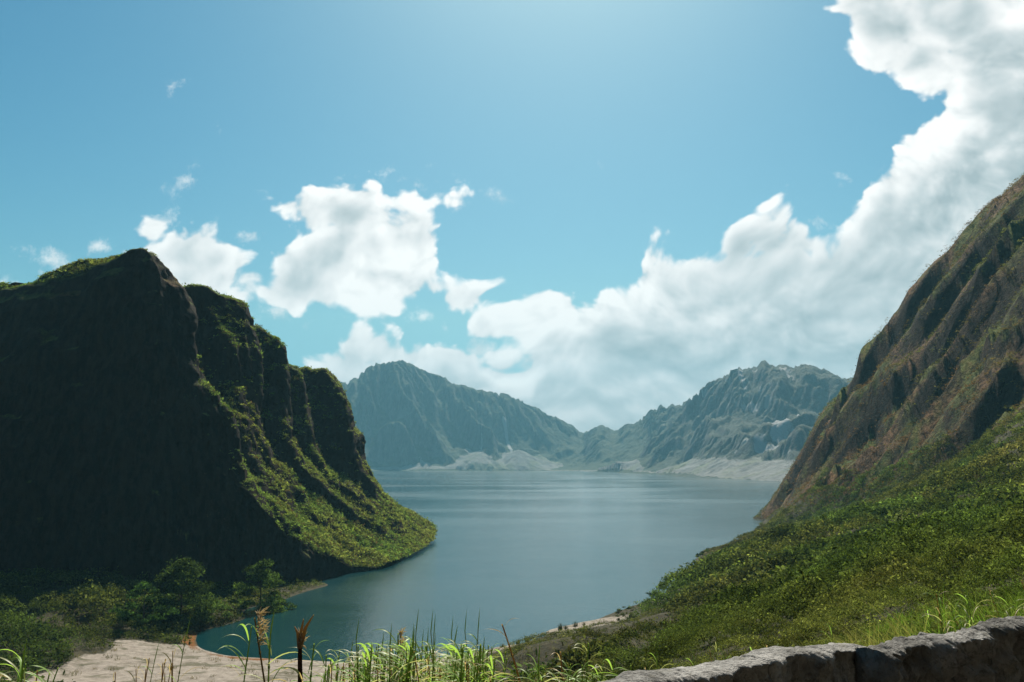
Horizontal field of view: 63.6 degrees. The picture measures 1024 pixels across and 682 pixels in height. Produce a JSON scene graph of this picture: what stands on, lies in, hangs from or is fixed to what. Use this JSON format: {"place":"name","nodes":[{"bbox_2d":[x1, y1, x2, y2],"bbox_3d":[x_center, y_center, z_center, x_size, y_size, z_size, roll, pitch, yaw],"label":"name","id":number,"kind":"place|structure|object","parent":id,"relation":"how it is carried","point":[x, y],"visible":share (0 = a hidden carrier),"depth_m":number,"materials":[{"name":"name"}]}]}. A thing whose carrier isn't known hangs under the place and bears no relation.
{"place":"outdoors","nodes":[
{"label":"outdoors","id":0,"kind":"place"},
{"bbox_2d":[0,247,438,590],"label":"cliff","id":1,"kind":"structure","parent":0,"point":[120,436],"depth_m":192.30,"materials":[{"name":"green plant"}]},
{"bbox_2d":[196,471,780,661],"bbox_3d":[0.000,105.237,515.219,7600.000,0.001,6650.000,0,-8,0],"label":"lake water","id":2,"kind":"structure","parent":0,"point":[530,552],"depth_m":254.75,"materials":[{"name":"blue liquid"}]},
{"bbox_2d":[0,409,1023,681],"bbox_3d":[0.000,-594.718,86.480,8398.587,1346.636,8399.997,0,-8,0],"label":"ground","id":3,"kind":"structure","parent":0,"point":[94,665],"depth_m":121.86,"materials":[{"name":"green plant"}]},
{"bbox_2d":[0,649,19,681],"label":"reed","id":4,"kind":"object","parent":3,"relation":"on","point":[18,675],"visible":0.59,"depth_m":6.66,"materials":[{"name":"green plant"}]},
{"bbox_2d":[0,664,24,681],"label":"reed","id":5,"kind":"object","parent":3,"relation":"on","point":[11,679],"visible":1,"depth_m":5.85,"materials":[{"name":"green plant"}]},
{"bbox_2d":[3,657,50,681],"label":"reed","id":6,"kind":"object","parent":3,"relation":"on","point":[25,670],"visible":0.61,"depth_m":7.40,"materials":[{"name":"green plant"}]},
{"bbox_2d":[19,639,38,681],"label":"reed","id":7,"kind":"object","parent":3,"relation":"on","point":[21,665],"visible":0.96,"depth_m":5.96,"materials":[{"name":"green plant"}]},
{"bbox_2d":[14,672,49,681],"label":"reed","id":8,"kind":"object","parent":3,"relation":"on","point":[37,676],"visible":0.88,"depth_m":6.32,"materials":[{"name":"green plant"}]},
{"bbox_2d":[25,665,58,681],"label":"reed","id":9,"kind":"object","parent":3,"relation":"on","point":[48,670],"visible":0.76,"depth_m":7.15,"materials":[{"name":"green plant"}]},
{"bbox_2d":[102,580,182,636],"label":"bush","id":10,"kind":"object","parent":3,"relation":"on","point":[126,615],"visible":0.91,"depth_m":143.85,"materials":[{"name":"green plant"}]},
{"bbox_2d":[141,640,159,681],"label":"reed","id":11,"kind":"object","parent":3,"relation":"on","point":[153,664],"visible":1,"depth_m":6.81,"materials":[{"name":"green plant"}]},
{"bbox_2d":[162,617,190,681],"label":"reed","id":12,"kind":"object","parent":3,"relation":"on","point":[182,654],"visible":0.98,"depth_m":6.77,"materials":[{"name":"green plant"}]},
{"bbox_2d":[162,649,195,681],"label":"reed","id":13,"kind":"object","parent":3,"relation":"on","point":[172,663],"visible":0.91,"depth_m":7.04,"materials":[{"name":"green plant"}]},
{"bbox_2d":[128,555,236,626],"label":"tree","id":14,"kind":"object","parent":3,"relation":"on","point":[180,595],"visible":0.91,"depth_m":151.60,"materials":[{"name":"green plant"}]},
{"bbox_2d":[215,624,251,681],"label":"reed","id":15,"kind":"object","parent":3,"relation":"on","point":[243,625],"visible":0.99,"depth_m":6.64,"materials":[{"name":"green plant"}]},
{"bbox_2d":[60,643,441,681],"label":"sand tufts","id":16,"kind":"object","parent":3,"relation":"on","point":[176,667],"visible":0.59,"depth_m":118.64,"materials":[{"name":"beige sand"}]},
{"bbox_2d":[245,606,269,681],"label":"reed","id":17,"kind":"object","parent":3,"relation":"on","point":[260,628],"visible":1,"depth_m":6.31,"materials":[{"name":"beige plant"}]},
{"bbox_2d":[228,558,296,614],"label":"tree","id":18,"kind":"object","parent":3,"relation":"on","point":[259,569],"visible":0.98,"depth_m":168.64,"materials":[{"name":"green plant"}]},
{"bbox_2d":[237,609,305,681],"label":"reed","id":19,"kind":"object","parent":3,"relation":"on","point":[269,647],"visible":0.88,"depth_m":6.31,"materials":[{"name":"green plant"}]},
{"bbox_2d":[273,615,313,681],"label":"reed","id":20,"kind":"object","parent":3,"relation":"on","point":[300,635],"visible":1,"depth_m":6.04,"materials":[{"name":"brown plant"}]},
{"bbox_2d":[269,640,324,681],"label":"reed","id":21,"kind":"object","parent":3,"relation":"on","point":[313,655],"visible":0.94,"depth_m":6.12,"materials":[{"name":"green plant"}]},
{"bbox_2d":[303,656,338,681],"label":"reed","id":22,"kind":"object","parent":3,"relation":"on","point":[325,669],"visible":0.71,"depth_m":6.35,"materials":[{"name":"green plant"}]},
{"bbox_2d":[304,649,343,681],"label":"reed","id":23,"kind":"object","parent":3,"relation":"on","point":[319,653],"visible":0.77,"depth_m":6.80,"materials":[{"name":"green plant"}]},
{"bbox_2d":[314,661,341,681],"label":"reed","id":24,"kind":"object","parent":3,"relation":"on","point":[327,672],"visible":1,"depth_m":5.71,"materials":[{"name":"green plant"}]},
{"bbox_2d":[326,649,361,681],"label":"reed","id":25,"kind":"object","parent":3,"relation":"on","point":[338,661],"visible":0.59,"depth_m":7.75,"materials":[{"name":"green plant"}]},
{"bbox_2d":[329,650,361,681],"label":"reed","id":26,"kind":"object","parent":3,"relation":"on","point":[351,662],"visible":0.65,"depth_m":6.75,"materials":[{"name":"green plant"}]},
{"bbox_2d":[322,642,370,681],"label":"reed","id":27,"kind":"object","parent":3,"relation":"on","point":[358,664],"visible":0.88,"depth_m":6.01,"materials":[{"name":"green plant"}]},
{"bbox_2d":[337,651,368,681],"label":"reed","id":28,"kind":"object","parent":3,"relation":"on","point":[363,654],"visible":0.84,"depth_m":6.12,"materials":[{"name":"green plant"}]},
{"bbox_2d":[348,621,358,671],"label":"reed","id":29,"kind":"object","parent":3,"relation":"on","point":[356,647],"visible":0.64,"depth_m":6.25,"materials":[{"name":"green plant"}]},
{"bbox_2d":[335,643,372,678],"bbox_3d":[-1.359,3.763,7.102,0.779,2.232,0.686,-3,-9,5],"label":"reed","id":30,"kind":"object","parent":3,"relation":"on","point":[354,652],"visible":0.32,"depth_m":7.30,"materials":[{"name":"green plant"}]},
{"bbox_2d":[347,642,361,681],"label":"reed","id":31,"kind":"object","parent":3,"relation":"on","point":[350,657],"visible":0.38,"depth_m":8.06,"materials":[{"name":"green plant"}]},
{"bbox_2d":[341,645,372,681],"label":"reed","id":32,"kind":"object","parent":3,"relation":"on","point":[370,660],"visible":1,"depth_m":5.71,"materials":[{"name":"green plant"}]},
{"bbox_2d":[356,652,379,681],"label":"reed","id":33,"kind":"object","parent":3,"relation":"on","point":[369,665],"visible":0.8,"depth_m":5.83,"materials":[{"name":"green plant"}]},
{"bbox_2d":[359,646,382,681],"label":"reed","id":34,"kind":"object","parent":3,"relation":"on","point":[364,669],"visible":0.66,"depth_m":6.21,"materials":[{"name":"green plant"}]},
{"bbox_2d":[366,654,385,681],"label":"reed","id":35,"kind":"object","parent":3,"relation":"on","point":[378,669],"visible":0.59,"depth_m":6.39,"materials":[{"name":"green plant"}]},
{"bbox_2d":[370,652,392,681],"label":"reed","id":36,"kind":"object","parent":3,"relation":"on","point":[383,665],"visible":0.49,"depth_m":6.32,"materials":[{"name":"green plant"}]},
{"bbox_2d":[363,650,400,681],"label":"reed","id":37,"kind":"object","parent":3,"relation":"on","point":[393,668],"visible":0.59,"depth_m":5.97,"materials":[{"name":"green plant"}]},
{"bbox_2d":[374,657,396,681],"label":"reed","id":38,"kind":"object","parent":3,"relation":"on","point":[383,669],"visible":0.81,"depth_m":5.91,"materials":[{"name":"green plant"}]},
{"bbox_2d":[367,645,412,681],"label":"reed","id":39,"kind":"object","parent":3,"relation":"on","point":[398,665],"visible":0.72,"depth_m":5.83,"materials":[{"name":"green plant"}]},
{"bbox_2d":[372,629,420,680],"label":"reed","id":40,"kind":"object","parent":3,"relation":"on","point":[404,642],"visible":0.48,"depth_m":6.48,"materials":[{"name":"green plant"}]},
{"bbox_2d":[376,650,419,681],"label":"reed","id":41,"kind":"object","parent":3,"relation":"on","point":[392,653],"visible":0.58,"depth_m":5.99,"materials":[{"name":"green plant"}]},
{"bbox_2d":[379,644,416,681],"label":"reed","id":42,"kind":"object","parent":3,"relation":"on","point":[394,658],"visible":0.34,"depth_m":6.41,"materials":[{"name":"green plant"}]},
{"bbox_2d":[370,624,426,681],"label":"reed","id":43,"kind":"object","parent":3,"relation":"on","point":[389,659],"visible":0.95,"depth_m":5.65,"materials":[{"name":"green plant"}]},
{"bbox_2d":[376,643,420,681],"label":"reed","id":44,"kind":"object","parent":3,"relation":"on","point":[405,658],"visible":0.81,"depth_m":5.76,"materials":[{"name":"green plant"}]},
{"bbox_2d":[391,628,406,681],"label":"reed","id":45,"kind":"object","parent":3,"relation":"on","point":[400,635],"visible":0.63,"depth_m":6.62,"materials":[{"name":"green plant"}]},
{"bbox_2d":[395,654,416,681],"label":"reed","id":46,"kind":"object","parent":3,"relation":"on","point":[412,663],"visible":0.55,"depth_m":5.92,"materials":[{"name":"green plant"}]},
{"bbox_2d":[376,649,439,681],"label":"reed","id":47,"kind":"object","parent":3,"relation":"on","point":[401,665],"visible":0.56,"depth_m":5.86,"materials":[{"name":"green plant"}]},
{"bbox_2d":[402,609,418,672],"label":"reed","id":48,"kind":"object","parent":3,"relation":"on","point":[415,635],"visible":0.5,"depth_m":6.34,"materials":[{"name":"green plant"}]},
{"bbox_2d":[379,644,443,681],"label":"reed","id":49,"kind":"object","parent":3,"relation":"on","point":[406,677],"visible":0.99,"depth_m":5.65,"materials":[{"name":"green plant"}]},
{"bbox_2d":[401,627,431,681],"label":"reed","id":50,"kind":"object","parent":3,"relation":"on","point":[413,654],"visible":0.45,"depth_m":6.16,"materials":[{"name":"green plant"}]},
{"bbox_2d":[407,645,430,681],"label":"reed","id":51,"kind":"object","parent":3,"relation":"on","point":[417,666],"visible":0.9,"depth_m":5.87,"materials":[{"name":"green plant"}]},
{"bbox_2d":[397,640,443,681],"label":"reed","id":52,"kind":"object","parent":3,"relation":"on","point":[413,667],"visible":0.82,"depth_m":5.83,"materials":[{"name":"green plant"}]},
{"bbox_2d":[403,639,437,680],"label":"reed","id":53,"kind":"object","parent":3,"relation":"on","point":[421,658],"visible":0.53,"depth_m":6.86,"materials":[{"name":"green plant"}]},
{"bbox_2d":[410,624,438,676],"bbox_3d":[-0.780,3.566,6.994,0.693,2.294,0.536,-8,-11,28],"label":"reed","id":54,"kind":"object","parent":3,"relation":"on","point":[411,643],"visible":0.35,"depth_m":7.09,"materials":[{"name":"green plant"}]},
{"bbox_2d":[421,613,435,680],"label":"reed","id":55,"kind":"object","parent":3,"relation":"on","point":[433,645],"visible":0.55,"depth_m":6.58,"materials":[{"name":"green plant"}]},
{"bbox_2d":[419,613,438,680],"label":"reed","id":56,"kind":"object","parent":3,"relation":"on","point":[432,647],"visible":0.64,"depth_m":6.43,"materials":[{"name":"green plant"}]},
{"bbox_2d":[418,635,448,681],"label":"reed","id":57,"kind":"object","parent":3,"relation":"on","point":[427,658],"visible":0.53,"depth_m":6.95,"materials":[{"name":"green plant"}]},
{"bbox_2d":[415,641,456,681],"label":"reed","id":58,"kind":"object","parent":3,"relation":"on","point":[427,643],"visible":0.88,"depth_m":5.89,"materials":[{"name":"green plant"}]},
{"bbox_2d":[418,643,454,680],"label":"reed","id":59,"kind":"object","parent":3,"relation":"on","point":[438,663],"visible":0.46,"depth_m":6.59,"materials":[{"name":"green plant"}]},
{"bbox_2d":[419,644,462,681],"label":"reed","id":60,"kind":"object","parent":3,"relation":"on","point":[451,670],"visible":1,"depth_m":5.75,"materials":[{"name":"green plant"}]},
{"bbox_2d":[421,647,461,681],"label":"reed","id":61,"kind":"object","parent":3,"relation":"on","point":[452,668],"visible":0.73,"depth_m":6.13,"materials":[{"name":"green plant"}]},
{"bbox_2d":[420,646,463,678],"bbox_3d":[-0.476,3.200,5.898,0.680,1.948,0.599,-5,-10,17],"label":"reed","id":62,"kind":"object","parent":3,"relation":"on","point":[449,657],"visible":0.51,"depth_m":6.10,"materials":[{"name":"green plant"}]},
{"bbox_2d":[433,670,462,681],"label":"reed","id":63,"kind":"object","parent":3,"relation":"on","point":[449,674],"visible":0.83,"depth_m":5.96,"materials":[{"name":"green plant"}]},
{"bbox_2d":[428,645,470,679],"bbox_3d":[-0.595,3.652,6.975,0.575,2.129,0.527,-6,-10,34],"label":"reed","id":64,"kind":"object","parent":3,"relation":"on","point":[441,660],"visible":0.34,"depth_m":7.07,"materials":[{"name":"green plant"}]},
{"bbox_2d":[434,655,465,681],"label":"reed","id":65,"kind":"object","parent":3,"relation":"on","point":[453,667],"visible":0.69,"depth_m":6.14,"materials":[{"name":"green plant"}]},
{"bbox_2d":[438,647,463,680],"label":"reed","id":66,"kind":"object","parent":3,"relation":"on","point":[451,651],"visible":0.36,"depth_m":6.50,"materials":[{"name":"green plant"}]},
{"bbox_2d":[440,647,471,681],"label":"reed","id":67,"kind":"object","parent":3,"relation":"on","point":[460,663],"visible":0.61,"depth_m":6.15,"materials":[{"name":"green plant"}]},
{"bbox_2d":[444,660,467,680],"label":"reed","id":68,"kind":"object","parent":3,"relation":"on","point":[457,669],"visible":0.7,"depth_m":6.07,"materials":[{"name":"green plant"}]},
{"bbox_2d":[442,639,478,674],"bbox_3d":[-0.366,3.243,6.073,0.578,1.984,0.590,0,-8,0],"label":"reed","id":69,"kind":"object","parent":3,"relation":"on","point":[459,651],"visible":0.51,"depth_m":6.23,"materials":[{"name":"green plant"}]},
{"bbox_2d":[455,649,475,681],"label":"reed","id":70,"kind":"object","parent":3,"relation":"on","point":[470,661],"visible":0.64,"depth_m":6.11,"materials":[{"name":"green plant"}]},
{"bbox_2d":[449,653,481,681],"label":"reed","id":71,"kind":"object","parent":3,"relation":"on","point":[472,668],"visible":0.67,"depth_m":6.08,"materials":[{"name":"green plant"}]},
{"bbox_2d":[454,652,477,681],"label":"reed","id":72,"kind":"object","parent":3,"relation":"on","point":[471,660],"visible":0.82,"depth_m":5.96,"materials":[{"name":"green plant"}]},
{"bbox_2d":[463,610,479,669],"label":"reed","id":73,"kind":"object","parent":3,"relation":"on","point":[477,636],"visible":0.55,"depth_m":6.72,"materials":[{"name":"green plant"}]},
{"bbox_2d":[461,640,490,681],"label":"reed","id":74,"kind":"object","parent":3,"relation":"on","point":[480,661],"visible":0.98,"depth_m":5.90,"materials":[{"name":"green plant"}]},
{"bbox_2d":[460,643,503,681],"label":"reed","id":75,"kind":"object","parent":3,"relation":"on","point":[477,662],"visible":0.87,"depth_m":5.97,"materials":[{"name":"green plant"}]},
{"bbox_2d":[470,655,495,681],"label":"reed","id":76,"kind":"object","parent":3,"relation":"on","point":[490,656],"visible":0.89,"depth_m":6.04,"materials":[{"name":"green plant"}]},
{"bbox_2d":[467,643,498,680],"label":"reed","id":77,"kind":"object","parent":3,"relation":"on","point":[490,661],"visible":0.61,"depth_m":6.64,"materials":[{"name":"green plant"}]},
{"bbox_2d":[469,645,511,680],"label":"reed","id":78,"kind":"object","parent":3,"relation":"on","point":[488,663],"visible":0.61,"depth_m":6.60,"materials":[{"name":"green plant"}]},
{"bbox_2d":[471,636,522,681],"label":"reed","id":79,"kind":"object","parent":3,"relation":"on","point":[483,670],"visible":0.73,"depth_m":6.12,"materials":[{"name":"green plant"}]},
{"bbox_2d":[489,658,506,681],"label":"reed","id":80,"kind":"object","parent":3,"relation":"on","point":[503,667],"visible":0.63,"depth_m":7.25,"materials":[{"name":"green plant"}]},
{"bbox_2d":[491,649,505,681],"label":"reed","id":81,"kind":"object","parent":3,"relation":"on","point":[503,661],"visible":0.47,"depth_m":7.42,"materials":[{"name":"green plant"}]},
{"bbox_2d":[0,460,1023,681],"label":"scrub","id":82,"kind":"object","parent":3,"relation":"on","point":[751,571],"visible":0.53,"depth_m":120.92,"materials":[{"name":"green plant"}]},
{"bbox_2d":[0,399,1023,621],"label":"scrub","id":83,"kind":"object","parent":3,"relation":"on","point":[974,461],"visible":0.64,"depth_m":171.51,"materials":[{"name":"green plant"}]},
{"bbox_2d":[488,618,547,681],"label":"reed","id":84,"kind":"object","parent":3,"relation":"on","point":[505,635],"visible":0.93,"depth_m":6.35,"materials":[{"name":"green plant"}]},
{"bbox_2d":[518,667,543,681],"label":"reed","id":85,"kind":"object","parent":3,"relation":"on","point":[540,675],"visible":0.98,"depth_m":5.78,"materials":[{"name":"green plant"}]},
{"bbox_2d":[527,645,564,681],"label":"reed","id":86,"kind":"object","parent":3,"relation":"on","point":[538,673],"visible":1,"depth_m":5.72,"materials":[{"name":"green plant"}]},
{"bbox_2d":[547,651,563,681],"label":"reed","id":87,"kind":"object","parent":3,"relation":"on","point":[560,657],"visible":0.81,"depth_m":6.27,"materials":[{"name":"green plant"}]},
{"bbox_2d":[549,672,576,681],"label":"reed","id":88,"kind":"object","parent":3,"relation":"on","point":[575,678],"visible":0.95,"depth_m":5.78,"materials":[{"name":"green plant"}]},
{"bbox_2d":[564,661,592,681],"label":"reed","id":89,"kind":"object","parent":3,"relation":"on","point":[580,673],"visible":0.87,"depth_m":6.05,"materials":[{"name":"green plant"}]},
{"bbox_2d":[564,643,613,681],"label":"reed","id":90,"kind":"object","parent":3,"relation":"on","point":[587,662],"visible":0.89,"depth_m":6.34,"materials":[{"name":"green plant"}]},
{"bbox_2d":[590,659,613,679],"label":"reed","id":91,"kind":"object","parent":3,"relation":"on","point":[606,668],"visible":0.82,"depth_m":6.87,"materials":[{"name":"green plant"}]},
{"bbox_2d":[615,607,635,620],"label":"bush","id":92,"kind":"object","parent":3,"relation":"on","point":[623,614],"visible":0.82,"depth_m":144.78,"materials":[{"name":"green plant"}]},
{"bbox_2d":[695,549,711,556],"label":"bush","id":93,"kind":"object","parent":3,"relation":"on","point":[699,554],"visible":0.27,"depth_m":230.44,"materials":[{"name":"green plant"}]},
{"bbox_2d":[515,509,1023,681],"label":"scrub","id":94,"kind":"object","parent":3,"relation":"on","point":[831,603],"visible":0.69,"depth_m":38.08,"materials":[{"name":"green plant"}]},
{"bbox_2d":[599,616,1023,681],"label":"stone wall","id":95,"kind":"structure","parent":3,"relation":"on","point":[990,650],"depth_m":5.18,"materials":[{"name":"grey stone"}]},
{"bbox_2d":[742,557,1023,652],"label":"grass","id":96,"kind":"structure","parent":3,"relation":"on","point":[946,615],"depth_m":16.77,"materials":[{"name":"green plant"}]},
{"bbox_2d":[920,591,953,632],"bbox_3d":[4.507,3.579,8.609,0.446,1.938,0.496,-8,-11,43],"label":"reed","id":97,"kind":"object","parent":3,"relation":"on","point":[939,613],"visible":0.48,"depth_m":8.62,"materials":[{"name":"green plant"}]},
{"bbox_2d":[923,593,952,633],"bbox_3d":[4.371,3.472,8.196,0.498,1.924,0.503,-5,-6,-16],"label":"reed","id":98,"kind":"object","parent":3,"relation":"on","point":[940,613],"visible":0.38,"depth_m":8.28,"materials":[{"name":"green plant"}]},
{"bbox_2d":[952,596,971,626],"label":"reed","id":99,"kind":"object","parent":3,"relation":"on","point":[965,612],"visible":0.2,"depth_m":8.93,"materials":[{"name":"green plant"}]},
{"bbox_2d":[953,581,983,627],"bbox_3d":[4.720,3.427,8.335,0.559,2.067,0.432,-11,-3,-29],"label":"reed","id":100,"kind":"object","parent":3,"relation":"on","point":[968,608],"visible":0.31,"depth_m":8.32,"materials":[{"name":"green plant"}]},
{"bbox_2d":[994,587,1021,616],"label":"reed","id":101,"kind":"object","parent":3,"relation":"on","point":[1007,604],"visible":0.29,"depth_m":8.16,"materials":[{"name":"green plant"}]},
{"bbox_2d":[0,0,1023,432],"label":"sky","id":102,"kind":"structure","parent":0,"point":[589,214],"materials":[{"name":"blue"}]},
{"bbox_2d":[340,360,852,481],"bbox_3d":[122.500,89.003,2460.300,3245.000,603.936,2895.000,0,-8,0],"label":"mountains","id":103,"kind":"structure","parent":0,"point":[755,423],"depth_m":2665.12,"materials":[{"name":"grey stone"}]},
{"bbox_2d":[752,173,1023,520],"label":"hillside","id":104,"kind":"structure","parent":0,"point":[1002,251],"depth_m":314.11,"materials":[{"name":"green plant"}]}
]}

